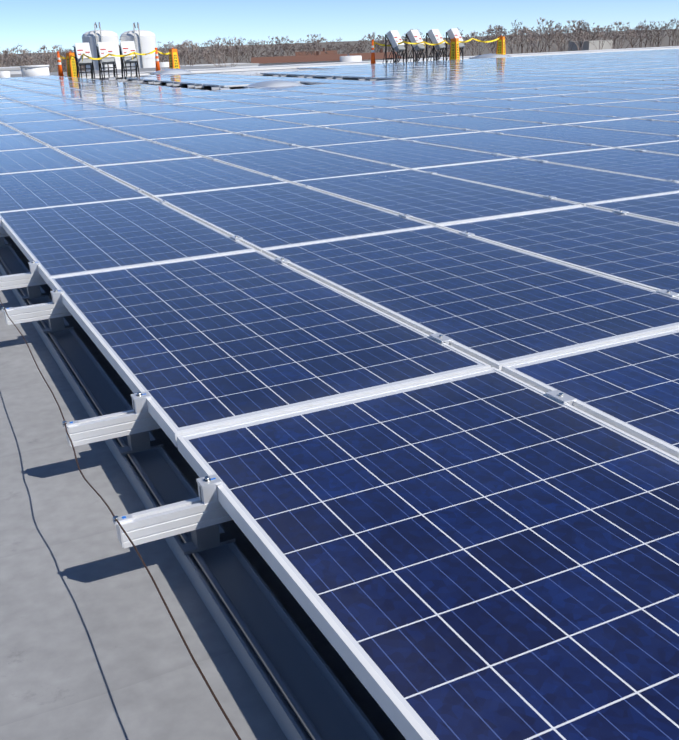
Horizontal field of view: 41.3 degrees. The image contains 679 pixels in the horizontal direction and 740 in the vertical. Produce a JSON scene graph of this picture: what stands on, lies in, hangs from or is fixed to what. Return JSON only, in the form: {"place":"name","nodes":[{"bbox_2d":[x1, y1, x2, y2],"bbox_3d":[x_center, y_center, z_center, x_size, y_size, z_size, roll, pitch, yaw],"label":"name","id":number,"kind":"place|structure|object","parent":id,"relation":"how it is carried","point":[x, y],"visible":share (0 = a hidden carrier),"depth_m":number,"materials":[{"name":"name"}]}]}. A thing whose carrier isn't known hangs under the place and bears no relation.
{"place":"outdoors","nodes":[
{"label":"outdoors","id":0,"kind":"place"},
{"bbox_2d":[0,68,405,739],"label":"warehouse roof","id":1,"kind":"structure","parent":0,"point":[92,644],"depth_m":1.99,"materials":[{"name":"grey"}]},
{"bbox_2d":[0,237,383,739],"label":"wind deflector","id":2,"kind":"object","parent":1,"relation":"on","point":[302,690],"depth_m":1.94,"materials":[{"name":"grey metal"}]},
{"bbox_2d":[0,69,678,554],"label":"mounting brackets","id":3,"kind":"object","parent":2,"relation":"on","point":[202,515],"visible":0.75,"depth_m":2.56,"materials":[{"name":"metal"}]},
{"bbox_2d":[0,300,240,739],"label":"cable","id":4,"kind":"object","parent":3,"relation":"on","point":[189,651],"visible":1,"depth_m":1.78,"materials":[{"name":"black rubber"}]},
{"bbox_2d":[0,49,678,739],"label":"solar panels","id":5,"kind":"object","parent":3,"relation":"on","point":[470,531],"visible":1,"depth_m":3.08,"materials":[{"name":"blue glass"}]},
{"bbox_2d":[56,28,505,79],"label":"inverter stations","id":6,"kind":"object","parent":1,"relation":"on","point":[81,55],"visible":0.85,"depth_m":37.50,"materials":[{"name":"white metal"}]},
{"bbox_2d":[150,54,510,87],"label":"skylights","id":7,"kind":"object","parent":1,"relation":"on","point":[273,83],"visible":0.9,"depth_m":33.83,"materials":[{"name":"white paint"}]},
{"bbox_2d":[0,29,678,71],"bbox_3d":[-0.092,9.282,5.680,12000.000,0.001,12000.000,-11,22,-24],"label":"tree line","id":8,"kind":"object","parent":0,"point":[665,42],"depth_m":876.46,"materials":[{"name":"plant"}]},
{"bbox_2d":[0,40,612,73],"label":"buildings","id":9,"kind":"structure","parent":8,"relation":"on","point":[331,56],"depth_m":258.27,"materials":[{"name":"white"}]},
{"bbox_2d":[0,17,678,71],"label":"bare trees","id":10,"kind":"object","parent":8,"relation":"on","point":[581,32],"visible":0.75,"depth_m":298.08,"materials":[{"name":"brown plant"}]},
{"bbox_2d":[0,22,678,78],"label":"storage tanks","id":11,"kind":"object","parent":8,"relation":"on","point":[144,41],"visible":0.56,"depth_m":62.99,"materials":[{"name":"white metal"}]},
{"bbox_2d":[0,0,678,53],"label":"sky","id":12,"kind":"structure","parent":0,"point":[30,24],"materials":[{"name":"blue"}]}
]}

